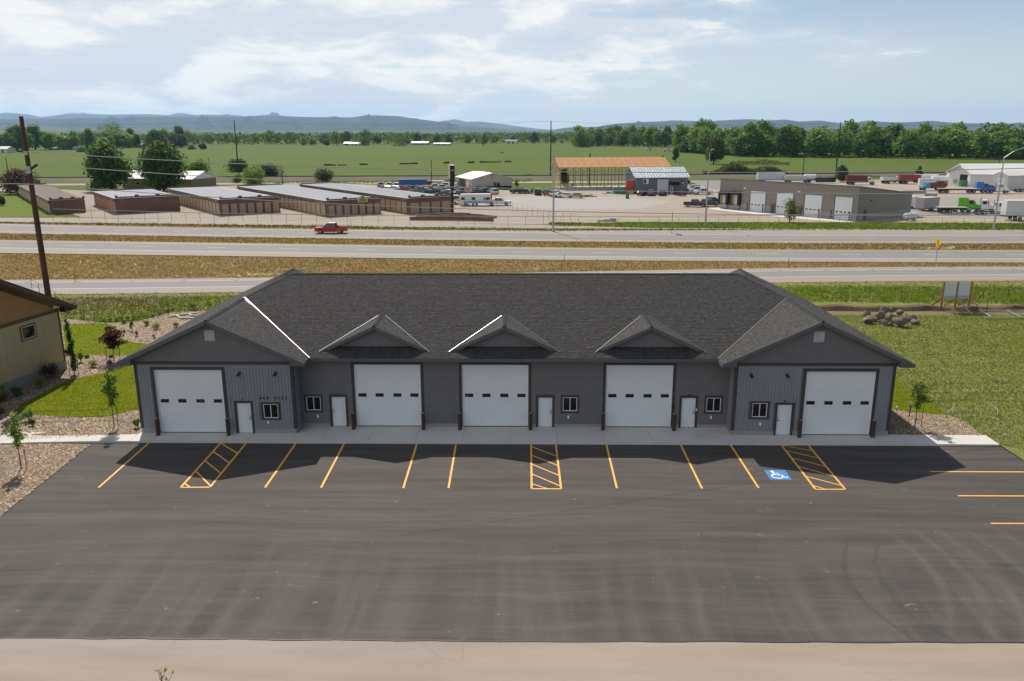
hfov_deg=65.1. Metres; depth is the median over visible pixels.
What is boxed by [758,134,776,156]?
tree
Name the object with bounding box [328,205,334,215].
roll door
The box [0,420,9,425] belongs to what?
boulder
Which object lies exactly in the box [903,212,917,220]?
propane tank
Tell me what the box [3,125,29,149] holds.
tree
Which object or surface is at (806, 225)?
green verge grass
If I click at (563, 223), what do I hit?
yard edge weeds
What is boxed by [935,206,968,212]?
flatbed trailer
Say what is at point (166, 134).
tree
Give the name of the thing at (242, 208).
roll door
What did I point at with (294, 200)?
roll door
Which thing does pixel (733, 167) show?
willow scrub
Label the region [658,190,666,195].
parked car
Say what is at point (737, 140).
tree
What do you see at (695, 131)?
tree
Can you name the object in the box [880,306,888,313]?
boulder
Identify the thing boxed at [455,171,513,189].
metal shop
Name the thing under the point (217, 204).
roll door
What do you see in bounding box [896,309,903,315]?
boulder
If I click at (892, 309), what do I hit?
boulder
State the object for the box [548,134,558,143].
tree
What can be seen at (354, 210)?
roll door
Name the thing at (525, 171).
power line
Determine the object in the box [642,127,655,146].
tree
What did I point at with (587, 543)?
parking lot
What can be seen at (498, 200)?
parked pickup
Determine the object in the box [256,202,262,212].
roll door
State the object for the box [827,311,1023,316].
bare track
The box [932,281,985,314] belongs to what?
billboard
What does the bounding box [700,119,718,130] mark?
tree
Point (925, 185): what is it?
dump truck
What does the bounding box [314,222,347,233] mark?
moving pickup
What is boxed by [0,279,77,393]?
neighbour house
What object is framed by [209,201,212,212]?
roll door
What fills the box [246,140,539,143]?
power line
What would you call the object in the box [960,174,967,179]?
open doorway
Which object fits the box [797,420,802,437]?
bollard
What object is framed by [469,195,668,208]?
paved apron
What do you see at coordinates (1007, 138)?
tree
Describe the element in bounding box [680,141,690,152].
tree
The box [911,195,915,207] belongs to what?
enclosed trailer
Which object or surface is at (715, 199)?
parked suv
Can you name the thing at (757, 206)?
overhead door
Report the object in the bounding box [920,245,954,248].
white wildflowers
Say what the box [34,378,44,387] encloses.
shrub
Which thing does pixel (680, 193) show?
parked car
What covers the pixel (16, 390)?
shrub
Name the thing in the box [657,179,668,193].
overhead door
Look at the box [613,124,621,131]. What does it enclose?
tree
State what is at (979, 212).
truck tractor
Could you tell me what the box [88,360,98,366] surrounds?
shrub
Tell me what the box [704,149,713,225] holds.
street lamp
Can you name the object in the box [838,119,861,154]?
tree
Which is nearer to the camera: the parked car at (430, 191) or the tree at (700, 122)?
the parked car at (430, 191)
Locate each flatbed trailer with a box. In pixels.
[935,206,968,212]
[937,188,980,192]
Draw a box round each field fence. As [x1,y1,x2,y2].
[30,279,200,321]
[821,289,1023,302]
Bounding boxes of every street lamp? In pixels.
[552,148,555,231]
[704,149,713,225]
[992,147,1023,229]
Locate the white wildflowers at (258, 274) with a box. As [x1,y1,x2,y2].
[229,272,280,276]
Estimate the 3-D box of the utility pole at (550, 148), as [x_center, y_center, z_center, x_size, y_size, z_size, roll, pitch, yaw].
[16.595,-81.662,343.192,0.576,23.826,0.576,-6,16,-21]
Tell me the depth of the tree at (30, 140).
900.06 m
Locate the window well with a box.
[168,312,197,318]
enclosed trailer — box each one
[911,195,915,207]
[915,196,939,210]
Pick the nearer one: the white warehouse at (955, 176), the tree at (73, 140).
the white warehouse at (955, 176)
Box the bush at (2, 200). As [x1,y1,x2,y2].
[0,196,6,205]
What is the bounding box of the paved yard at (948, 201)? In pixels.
[911,197,1023,217]
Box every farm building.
[0,146,15,152]
[135,143,145,147]
[349,142,361,145]
[411,141,429,144]
[433,143,450,144]
[505,139,517,143]
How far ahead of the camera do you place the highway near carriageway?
129.61 m
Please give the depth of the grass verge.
120.36 m
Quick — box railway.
[1,172,946,181]
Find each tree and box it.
[0,133,12,145]
[0,166,40,193]
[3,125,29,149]
[4,136,20,149]
[4,411,26,468]
[13,124,27,150]
[25,124,43,149]
[26,133,34,149]
[39,132,58,149]
[41,131,48,148]
[54,134,72,149]
[62,317,77,374]
[65,130,77,137]
[65,135,79,148]
[75,145,85,151]
[76,131,93,145]
[81,141,135,189]
[82,128,95,147]
[86,181,102,189]
[93,120,123,136]
[95,326,128,360]
[97,137,108,142]
[98,131,109,137]
[99,368,121,425]
[105,135,116,145]
[109,130,125,146]
[111,133,124,147]
[118,132,128,147]
[123,133,134,147]
[125,127,133,134]
[132,133,140,146]
[133,140,190,190]
[142,129,162,143]
[147,131,167,144]
[155,667,173,680]
[160,128,168,144]
[167,131,179,146]
[173,125,184,147]
[174,134,188,147]
[182,159,211,173]
[184,130,193,141]
[187,132,208,142]
[187,143,196,149]
[198,143,206,148]
[219,132,232,142]
[263,129,273,143]
[272,133,281,143]
[283,131,295,143]
[300,137,307,144]
[308,137,316,144]
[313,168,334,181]
[319,133,331,142]
[322,139,329,144]
[328,131,341,144]
[338,131,353,142]
[357,134,370,145]
[358,129,371,141]
[372,135,381,143]
[390,133,408,145]
[402,134,410,143]
[411,132,422,140]
[430,133,442,142]
[443,132,453,142]
[463,133,471,143]
[480,133,486,145]
[491,134,498,141]
[528,132,539,143]
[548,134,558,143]
[561,168,569,185]
[571,125,586,139]
[571,131,595,146]
[573,129,586,146]
[590,131,604,146]
[593,126,607,145]
[601,125,614,144]
[603,133,615,145]
[609,130,621,145]
[612,127,630,145]
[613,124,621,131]
[627,131,642,146]
[628,125,638,136]
[637,125,646,145]
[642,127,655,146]
[644,125,663,145]
[651,131,662,146]
[656,131,672,146]
[663,125,672,135]
[672,123,687,151]
[672,147,679,161]
[675,134,690,152]
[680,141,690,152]
[682,134,695,152]
[685,127,702,152]
[690,135,703,153]
[693,118,706,126]
[694,127,710,152]
[697,132,714,151]
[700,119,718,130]
[704,134,726,163]
[709,127,729,144]
[723,135,730,154]
[724,138,732,154]
[727,127,738,154]
[727,131,746,155]
[729,128,741,154]
[735,130,773,156]
[739,121,764,156]
[756,119,777,154]
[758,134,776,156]
[772,136,777,155]
[774,124,796,156]
[783,198,801,221]
[788,128,803,156]
[793,125,806,155]
[801,128,834,156]
[815,125,837,134]
[816,137,833,156]
[827,129,858,156]
[828,129,854,156]
[834,164,848,181]
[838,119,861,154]
[851,131,864,156]
[858,125,885,157]
[859,120,876,155]
[876,132,899,157]
[884,122,904,156]
[890,129,926,157]
[909,379,933,426]
[910,133,944,158]
[915,122,932,156]
[920,132,936,140]
[931,133,943,157]
[932,124,956,156]
[938,128,969,158]
[944,121,969,156]
[947,127,974,157]
[961,131,994,158]
[974,122,1012,157]
[982,142,1002,158]
[984,122,1013,155]
[986,130,1009,158]
[998,130,1009,157]
[1003,123,1023,158]
[1003,138,1023,158]
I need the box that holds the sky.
[0,0,1023,129]
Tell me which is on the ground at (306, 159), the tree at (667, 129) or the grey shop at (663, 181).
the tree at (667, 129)
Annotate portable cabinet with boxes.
[626,180,633,192]
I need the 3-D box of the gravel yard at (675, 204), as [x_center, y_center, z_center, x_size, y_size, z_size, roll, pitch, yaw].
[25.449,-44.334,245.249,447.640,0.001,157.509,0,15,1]
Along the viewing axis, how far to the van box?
278.23 m
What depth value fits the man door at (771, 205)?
191.42 m
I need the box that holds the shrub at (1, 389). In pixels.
[0,385,4,402]
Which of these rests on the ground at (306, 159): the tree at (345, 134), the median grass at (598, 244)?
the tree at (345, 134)
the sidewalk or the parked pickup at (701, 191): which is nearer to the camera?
the sidewalk
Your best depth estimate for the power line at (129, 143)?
355.41 m
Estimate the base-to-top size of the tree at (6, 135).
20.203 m
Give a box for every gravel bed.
[0,311,199,435]
[0,443,90,515]
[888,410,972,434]
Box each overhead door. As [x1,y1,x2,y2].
[150,367,228,432]
[350,362,424,425]
[458,362,530,426]
[602,363,676,427]
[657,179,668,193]
[750,191,765,211]
[776,193,792,213]
[799,368,879,435]
[804,195,821,216]
[834,197,852,219]
[996,178,1004,185]
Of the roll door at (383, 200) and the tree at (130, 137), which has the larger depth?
the tree at (130, 137)
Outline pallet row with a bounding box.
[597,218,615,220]
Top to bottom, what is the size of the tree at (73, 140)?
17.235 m
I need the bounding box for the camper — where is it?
[455,193,490,205]
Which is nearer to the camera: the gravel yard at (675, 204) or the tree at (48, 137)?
the gravel yard at (675, 204)
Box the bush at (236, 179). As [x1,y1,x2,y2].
[231,174,243,182]
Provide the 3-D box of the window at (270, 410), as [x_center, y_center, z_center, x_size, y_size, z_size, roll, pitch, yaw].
[-15.489,4.523,51.545,1.200,1.210,0.105,0,15,1]
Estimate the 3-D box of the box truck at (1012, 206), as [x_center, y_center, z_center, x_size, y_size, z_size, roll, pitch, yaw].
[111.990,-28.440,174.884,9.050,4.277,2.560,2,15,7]
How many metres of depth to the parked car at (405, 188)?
263.74 m
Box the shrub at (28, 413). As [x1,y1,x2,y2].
[20,408,32,418]
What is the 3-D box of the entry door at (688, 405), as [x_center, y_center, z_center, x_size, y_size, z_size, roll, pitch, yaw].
[11.537,4.650,52.523,1.210,2.200,0.150,0,15,1]
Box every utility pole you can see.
[16,116,52,307]
[234,121,238,173]
[550,121,551,174]
[835,122,840,172]
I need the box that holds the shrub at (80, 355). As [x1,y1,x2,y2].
[76,351,83,360]
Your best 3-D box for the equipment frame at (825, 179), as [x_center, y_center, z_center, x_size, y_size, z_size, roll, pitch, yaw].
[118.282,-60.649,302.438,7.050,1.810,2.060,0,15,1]
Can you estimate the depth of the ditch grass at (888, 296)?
95.44 m
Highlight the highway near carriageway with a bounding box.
[0,240,1023,262]
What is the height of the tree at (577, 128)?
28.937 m
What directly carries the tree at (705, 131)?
on the ground at (306, 159)
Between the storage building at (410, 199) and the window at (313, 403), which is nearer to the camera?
the window at (313, 403)
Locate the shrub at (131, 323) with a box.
[129,320,132,330]
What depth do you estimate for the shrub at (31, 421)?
53.22 m
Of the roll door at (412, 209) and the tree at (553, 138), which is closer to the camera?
the roll door at (412, 209)
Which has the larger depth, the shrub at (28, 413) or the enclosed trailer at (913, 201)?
the enclosed trailer at (913, 201)
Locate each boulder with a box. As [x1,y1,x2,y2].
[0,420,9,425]
[863,310,870,316]
[863,315,873,322]
[875,310,884,319]
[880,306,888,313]
[885,313,896,321]
[888,306,895,312]
[892,317,908,326]
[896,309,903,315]
[905,314,917,320]
[910,319,920,324]
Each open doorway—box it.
[459,178,464,186]
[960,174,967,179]
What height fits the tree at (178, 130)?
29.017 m
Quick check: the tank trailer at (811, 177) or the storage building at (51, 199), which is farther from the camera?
the tank trailer at (811, 177)
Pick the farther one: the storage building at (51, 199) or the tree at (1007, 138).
the tree at (1007, 138)
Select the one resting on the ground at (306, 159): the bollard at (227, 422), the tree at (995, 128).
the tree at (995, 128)
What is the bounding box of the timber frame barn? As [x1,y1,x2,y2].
[551,157,670,188]
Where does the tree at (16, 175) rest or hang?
on the gravel yard at (675, 204)
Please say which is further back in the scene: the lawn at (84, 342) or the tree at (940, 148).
the tree at (940, 148)
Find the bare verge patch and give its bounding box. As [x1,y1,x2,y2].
[63,295,203,304]
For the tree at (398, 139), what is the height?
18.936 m
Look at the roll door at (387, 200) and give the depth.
198.68 m
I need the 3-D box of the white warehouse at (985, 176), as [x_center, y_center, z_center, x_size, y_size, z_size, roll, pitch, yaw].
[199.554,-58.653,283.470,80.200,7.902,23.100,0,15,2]
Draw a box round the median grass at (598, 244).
[0,232,1023,249]
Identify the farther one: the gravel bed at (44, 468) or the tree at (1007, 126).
the tree at (1007, 126)
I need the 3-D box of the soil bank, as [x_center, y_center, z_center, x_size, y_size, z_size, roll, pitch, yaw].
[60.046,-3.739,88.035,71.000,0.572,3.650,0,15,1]
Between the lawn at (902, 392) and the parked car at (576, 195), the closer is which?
the lawn at (902, 392)
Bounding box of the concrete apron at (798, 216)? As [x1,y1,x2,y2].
[710,208,853,221]
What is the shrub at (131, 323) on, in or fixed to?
on the gravel bed at (81, 417)
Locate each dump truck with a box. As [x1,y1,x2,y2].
[845,175,874,184]
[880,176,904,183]
[898,174,921,183]
[919,182,947,189]
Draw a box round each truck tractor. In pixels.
[951,197,980,211]
[960,197,994,212]
[967,181,994,192]
[973,199,1001,214]
[980,182,1009,192]
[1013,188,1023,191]
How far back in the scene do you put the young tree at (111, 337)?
67.62 m
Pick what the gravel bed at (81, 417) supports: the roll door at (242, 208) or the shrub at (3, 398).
the shrub at (3, 398)
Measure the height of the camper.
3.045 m
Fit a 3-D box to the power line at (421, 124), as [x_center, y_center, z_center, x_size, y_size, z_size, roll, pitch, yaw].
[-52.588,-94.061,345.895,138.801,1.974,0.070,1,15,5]
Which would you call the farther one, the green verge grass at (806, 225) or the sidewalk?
the green verge grass at (806, 225)
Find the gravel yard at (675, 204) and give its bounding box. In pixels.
[0,182,1023,223]
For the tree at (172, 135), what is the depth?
1022.41 m
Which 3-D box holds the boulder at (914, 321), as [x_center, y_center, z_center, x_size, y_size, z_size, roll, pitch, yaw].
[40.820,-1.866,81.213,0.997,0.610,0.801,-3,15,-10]
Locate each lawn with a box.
[14,365,138,416]
[63,323,146,355]
[892,379,947,414]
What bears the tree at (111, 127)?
on the ground at (306, 159)
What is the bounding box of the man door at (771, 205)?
[770,204,774,212]
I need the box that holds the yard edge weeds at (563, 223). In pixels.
[549,222,580,224]
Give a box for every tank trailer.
[803,174,815,182]
[914,174,938,182]
[931,175,948,181]
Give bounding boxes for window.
[19,322,36,341]
[261,402,280,419]
[304,395,322,411]
[561,395,578,412]
[704,396,722,413]
[749,401,769,418]
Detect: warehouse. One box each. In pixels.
[718,178,912,220]
[945,163,1023,186]
[948,166,972,185]
[992,171,1023,189]
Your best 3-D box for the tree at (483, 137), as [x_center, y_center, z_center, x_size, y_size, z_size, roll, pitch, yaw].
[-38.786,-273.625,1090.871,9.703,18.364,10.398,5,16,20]
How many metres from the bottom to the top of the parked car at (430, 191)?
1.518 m
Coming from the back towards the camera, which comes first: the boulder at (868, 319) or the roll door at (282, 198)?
the roll door at (282, 198)
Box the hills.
[0,114,1023,130]
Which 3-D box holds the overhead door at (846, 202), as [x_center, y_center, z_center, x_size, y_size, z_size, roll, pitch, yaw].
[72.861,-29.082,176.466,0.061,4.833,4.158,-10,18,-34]
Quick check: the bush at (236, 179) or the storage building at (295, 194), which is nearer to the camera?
the storage building at (295, 194)
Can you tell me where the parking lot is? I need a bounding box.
[0,443,1023,642]
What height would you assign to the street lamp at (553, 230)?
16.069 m
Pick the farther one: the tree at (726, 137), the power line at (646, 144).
the tree at (726, 137)
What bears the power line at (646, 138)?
attached to the utility pole at (550, 148)
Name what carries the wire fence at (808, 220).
on the grass verge
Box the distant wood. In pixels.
[0,130,1016,144]
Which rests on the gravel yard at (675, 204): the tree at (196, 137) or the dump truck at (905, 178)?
the dump truck at (905, 178)
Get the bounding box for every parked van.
[454,188,471,192]
[534,188,541,194]
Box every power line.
[1,121,218,124]
[2,140,225,143]
[28,151,1023,172]
[37,164,1023,193]
[242,134,539,137]
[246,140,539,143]
[251,121,542,124]
[557,121,836,125]
[559,141,822,144]
[560,135,825,138]
[844,122,1023,125]
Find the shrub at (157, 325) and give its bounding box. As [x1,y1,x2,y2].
[151,323,160,329]
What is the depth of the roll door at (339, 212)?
186.69 m
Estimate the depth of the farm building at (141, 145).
1023.16 m
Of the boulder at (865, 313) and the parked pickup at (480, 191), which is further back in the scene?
the parked pickup at (480, 191)
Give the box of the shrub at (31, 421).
[27,417,35,424]
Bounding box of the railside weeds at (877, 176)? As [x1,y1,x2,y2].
[817,174,945,177]
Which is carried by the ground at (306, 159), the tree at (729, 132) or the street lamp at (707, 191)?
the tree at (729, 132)
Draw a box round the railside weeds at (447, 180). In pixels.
[246,178,532,183]
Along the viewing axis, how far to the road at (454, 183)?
308.24 m
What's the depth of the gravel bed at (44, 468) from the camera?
47.17 m
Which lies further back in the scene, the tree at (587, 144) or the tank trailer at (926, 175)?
the tree at (587, 144)
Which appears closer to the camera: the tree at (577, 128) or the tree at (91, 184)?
the tree at (91, 184)
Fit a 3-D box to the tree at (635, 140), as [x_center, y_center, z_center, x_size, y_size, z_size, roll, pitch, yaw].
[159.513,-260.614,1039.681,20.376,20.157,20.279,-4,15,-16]
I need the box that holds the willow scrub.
[702,163,787,173]
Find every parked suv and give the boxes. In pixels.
[385,182,392,187]
[488,188,498,193]
[543,190,549,195]
[647,189,654,195]
[701,199,718,206]
[708,197,717,201]
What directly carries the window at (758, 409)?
in the workshop building at (739, 351)
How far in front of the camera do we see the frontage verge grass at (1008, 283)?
95.86 m
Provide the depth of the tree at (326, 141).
1182.71 m
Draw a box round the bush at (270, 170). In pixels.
[252,163,285,175]
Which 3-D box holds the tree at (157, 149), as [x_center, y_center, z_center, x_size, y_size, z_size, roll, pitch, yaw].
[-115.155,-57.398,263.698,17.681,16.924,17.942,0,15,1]
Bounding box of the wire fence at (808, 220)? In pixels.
[578,217,1007,222]
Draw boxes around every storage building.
[17,183,85,213]
[91,188,180,213]
[166,185,279,214]
[237,184,380,216]
[299,183,450,213]
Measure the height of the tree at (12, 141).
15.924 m
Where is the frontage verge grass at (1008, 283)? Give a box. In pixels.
[55,280,1020,314]
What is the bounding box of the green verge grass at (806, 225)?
[554,221,1023,229]
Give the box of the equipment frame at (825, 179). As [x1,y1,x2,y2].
[815,177,835,181]
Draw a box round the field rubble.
[927,399,1023,441]
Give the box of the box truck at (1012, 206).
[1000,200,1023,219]
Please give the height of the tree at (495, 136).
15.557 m
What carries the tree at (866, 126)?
on the ground at (306, 159)
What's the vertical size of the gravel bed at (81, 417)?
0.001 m
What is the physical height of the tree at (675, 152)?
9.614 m
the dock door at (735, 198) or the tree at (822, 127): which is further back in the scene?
the tree at (822, 127)
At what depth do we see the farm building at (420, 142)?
1207.90 m
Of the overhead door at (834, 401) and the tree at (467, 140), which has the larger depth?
the tree at (467, 140)
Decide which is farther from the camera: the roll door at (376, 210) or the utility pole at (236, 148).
the utility pole at (236, 148)
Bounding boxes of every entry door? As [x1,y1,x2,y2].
[234,401,254,432]
[329,395,348,425]
[536,395,554,426]
[678,396,698,427]
[773,402,794,434]
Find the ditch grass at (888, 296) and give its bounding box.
[777,282,1023,304]
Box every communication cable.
[47,185,1023,215]
[68,209,1023,216]
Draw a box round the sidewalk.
[0,426,999,445]
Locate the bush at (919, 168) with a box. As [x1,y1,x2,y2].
[915,166,922,173]
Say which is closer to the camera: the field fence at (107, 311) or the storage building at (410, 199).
the field fence at (107, 311)
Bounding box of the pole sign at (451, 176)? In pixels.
[448,165,454,211]
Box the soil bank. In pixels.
[816,304,1023,311]
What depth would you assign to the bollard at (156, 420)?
51.34 m
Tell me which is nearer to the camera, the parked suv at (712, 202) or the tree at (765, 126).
the parked suv at (712, 202)
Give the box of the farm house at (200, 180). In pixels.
[122,170,215,187]
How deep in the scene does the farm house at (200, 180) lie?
282.09 m
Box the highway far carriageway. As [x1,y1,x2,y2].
[0,224,1023,243]
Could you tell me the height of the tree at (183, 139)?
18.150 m
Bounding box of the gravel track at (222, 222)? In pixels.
[0,218,937,229]
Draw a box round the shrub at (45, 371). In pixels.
[38,361,58,379]
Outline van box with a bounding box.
[918,178,936,185]
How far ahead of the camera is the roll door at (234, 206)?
189.95 m
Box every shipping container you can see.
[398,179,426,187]
[432,180,443,184]
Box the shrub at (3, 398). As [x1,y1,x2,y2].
[0,391,8,400]
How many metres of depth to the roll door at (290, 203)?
203.10 m
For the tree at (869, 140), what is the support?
on the ground at (306, 159)
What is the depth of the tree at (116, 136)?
996.15 m
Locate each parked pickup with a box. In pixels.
[377,182,384,187]
[411,187,427,191]
[456,190,469,194]
[470,189,490,193]
[486,192,510,205]
[510,187,528,193]
[683,199,707,206]
[688,186,700,192]
[692,188,712,194]
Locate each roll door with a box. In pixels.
[205,200,208,211]
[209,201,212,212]
[212,202,215,212]
[216,203,218,213]
[222,204,228,214]
[231,204,237,212]
[239,203,245,212]
[248,203,254,212]
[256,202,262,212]
[265,202,270,211]
[273,201,278,211]
[281,197,284,206]
[285,197,288,207]
[289,198,292,208]
[293,199,296,209]
[297,200,301,210]
[302,200,305,211]
[306,201,310,212]
[311,203,315,213]
[316,203,319,214]
[321,204,324,215]
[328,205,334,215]
[336,205,341,215]
[344,205,349,214]
[352,205,357,214]
[359,204,364,213]
[367,203,372,213]
[374,203,379,212]
[380,198,384,209]
[386,199,389,210]
[391,200,395,210]
[396,201,400,211]
[402,201,406,212]
[410,203,418,213]
[421,202,429,212]
[431,201,439,211]
[442,201,449,211]
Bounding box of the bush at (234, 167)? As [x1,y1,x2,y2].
[223,158,249,171]
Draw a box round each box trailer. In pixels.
[756,172,784,180]
[783,176,806,181]
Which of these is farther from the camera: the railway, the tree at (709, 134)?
the tree at (709, 134)
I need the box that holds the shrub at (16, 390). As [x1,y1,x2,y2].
[9,385,24,396]
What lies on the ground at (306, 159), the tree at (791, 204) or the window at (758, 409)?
the tree at (791, 204)
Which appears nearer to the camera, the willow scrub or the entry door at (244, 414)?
the entry door at (244, 414)
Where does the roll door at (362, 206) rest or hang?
in the storage building at (295, 194)
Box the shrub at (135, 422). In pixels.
[132,418,139,426]
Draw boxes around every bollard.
[154,418,159,435]
[225,418,230,435]
[351,412,355,429]
[421,412,424,429]
[458,413,461,429]
[529,413,531,429]
[601,413,604,430]
[672,413,676,430]
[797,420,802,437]
[870,420,875,437]
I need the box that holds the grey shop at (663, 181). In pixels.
[624,167,689,193]
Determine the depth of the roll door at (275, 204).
195.70 m
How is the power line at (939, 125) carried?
attached to the utility pole at (838, 147)
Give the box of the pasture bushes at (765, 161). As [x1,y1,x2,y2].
[730,159,789,164]
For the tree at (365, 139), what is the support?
on the ground at (306, 159)
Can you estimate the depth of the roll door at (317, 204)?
189.28 m
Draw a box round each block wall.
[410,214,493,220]
[416,212,496,217]
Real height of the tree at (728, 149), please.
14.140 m
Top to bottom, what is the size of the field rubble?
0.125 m
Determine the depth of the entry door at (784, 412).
51.15 m
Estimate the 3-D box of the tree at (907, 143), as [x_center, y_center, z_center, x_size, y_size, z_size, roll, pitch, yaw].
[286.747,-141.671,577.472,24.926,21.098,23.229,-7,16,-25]
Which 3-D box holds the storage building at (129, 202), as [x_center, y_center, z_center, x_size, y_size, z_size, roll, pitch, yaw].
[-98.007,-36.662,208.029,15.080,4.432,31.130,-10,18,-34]
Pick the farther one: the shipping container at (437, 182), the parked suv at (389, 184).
the shipping container at (437, 182)
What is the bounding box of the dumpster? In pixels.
[958,180,967,185]
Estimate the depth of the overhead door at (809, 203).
182.45 m
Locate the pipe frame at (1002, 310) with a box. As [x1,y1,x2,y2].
[978,310,1023,317]
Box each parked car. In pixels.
[386,186,400,189]
[396,186,411,190]
[421,189,437,193]
[434,191,447,194]
[551,192,562,196]
[557,192,571,197]
[567,193,584,197]
[636,190,646,195]
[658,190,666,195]
[673,190,686,195]
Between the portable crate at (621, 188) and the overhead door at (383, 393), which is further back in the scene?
the portable crate at (621, 188)
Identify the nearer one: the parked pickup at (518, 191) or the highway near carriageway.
the highway near carriageway
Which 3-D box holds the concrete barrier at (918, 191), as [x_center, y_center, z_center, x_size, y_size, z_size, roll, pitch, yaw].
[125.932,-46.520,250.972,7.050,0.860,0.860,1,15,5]
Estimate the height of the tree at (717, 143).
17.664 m
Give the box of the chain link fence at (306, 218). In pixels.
[52,211,565,225]
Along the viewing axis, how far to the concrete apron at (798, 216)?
183.51 m
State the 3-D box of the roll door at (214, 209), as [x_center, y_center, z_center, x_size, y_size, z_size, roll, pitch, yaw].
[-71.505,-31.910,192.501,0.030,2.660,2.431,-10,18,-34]
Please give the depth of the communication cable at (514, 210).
67.08 m
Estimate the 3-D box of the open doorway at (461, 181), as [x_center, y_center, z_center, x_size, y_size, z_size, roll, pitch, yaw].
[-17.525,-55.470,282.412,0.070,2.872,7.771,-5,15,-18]
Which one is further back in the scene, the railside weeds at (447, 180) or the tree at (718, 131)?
the tree at (718, 131)
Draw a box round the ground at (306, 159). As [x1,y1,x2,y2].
[0,135,1023,513]
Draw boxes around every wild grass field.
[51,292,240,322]
[772,281,1023,459]
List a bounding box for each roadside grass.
[0,221,1013,230]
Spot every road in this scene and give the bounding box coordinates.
[0,180,890,185]
[5,267,1023,293]
[690,180,719,188]
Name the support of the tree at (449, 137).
on the ground at (306, 159)
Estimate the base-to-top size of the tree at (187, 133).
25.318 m
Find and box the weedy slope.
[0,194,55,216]
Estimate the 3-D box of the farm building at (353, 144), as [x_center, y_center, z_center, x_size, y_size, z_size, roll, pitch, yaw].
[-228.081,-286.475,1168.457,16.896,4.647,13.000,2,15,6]
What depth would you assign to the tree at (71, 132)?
955.11 m
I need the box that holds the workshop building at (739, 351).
[115,268,915,435]
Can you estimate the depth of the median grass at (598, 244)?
140.25 m
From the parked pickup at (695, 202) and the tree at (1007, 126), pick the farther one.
the tree at (1007, 126)
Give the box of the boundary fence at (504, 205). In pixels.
[454,199,575,218]
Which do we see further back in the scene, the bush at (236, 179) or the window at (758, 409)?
the bush at (236, 179)
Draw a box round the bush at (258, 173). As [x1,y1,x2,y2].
[241,167,265,183]
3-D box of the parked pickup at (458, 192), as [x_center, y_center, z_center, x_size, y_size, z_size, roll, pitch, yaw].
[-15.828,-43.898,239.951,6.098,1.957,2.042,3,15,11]
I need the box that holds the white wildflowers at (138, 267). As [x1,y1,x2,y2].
[33,253,264,276]
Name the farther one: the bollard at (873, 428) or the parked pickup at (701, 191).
the parked pickup at (701, 191)
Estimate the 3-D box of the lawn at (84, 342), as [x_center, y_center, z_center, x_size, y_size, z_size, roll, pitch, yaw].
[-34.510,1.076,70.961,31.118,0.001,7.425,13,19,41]
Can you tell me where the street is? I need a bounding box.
[0,638,1023,680]
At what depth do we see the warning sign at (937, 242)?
116.64 m
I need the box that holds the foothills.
[0,127,1023,134]
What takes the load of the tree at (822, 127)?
on the ground at (306, 159)
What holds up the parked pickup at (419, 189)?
on the gravel yard at (675, 204)
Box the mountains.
[0,112,1008,130]
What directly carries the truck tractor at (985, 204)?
on the paved yard at (948, 201)
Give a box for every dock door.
[718,191,729,207]
[729,191,741,208]
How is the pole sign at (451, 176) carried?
on the gravel yard at (675, 204)
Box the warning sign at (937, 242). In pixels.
[935,237,940,263]
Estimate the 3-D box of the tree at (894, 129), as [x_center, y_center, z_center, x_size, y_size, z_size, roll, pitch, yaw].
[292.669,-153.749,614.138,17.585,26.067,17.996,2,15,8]
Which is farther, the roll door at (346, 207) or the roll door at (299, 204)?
the roll door at (299, 204)
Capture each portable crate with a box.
[613,187,618,193]
[619,187,624,193]
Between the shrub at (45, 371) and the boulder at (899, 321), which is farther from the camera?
the boulder at (899, 321)
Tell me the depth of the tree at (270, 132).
1390.24 m
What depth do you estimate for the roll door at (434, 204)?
194.36 m
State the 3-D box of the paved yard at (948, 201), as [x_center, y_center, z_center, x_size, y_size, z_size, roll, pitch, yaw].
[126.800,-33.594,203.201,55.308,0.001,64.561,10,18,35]
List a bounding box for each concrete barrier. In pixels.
[902,190,926,192]
[924,194,936,196]

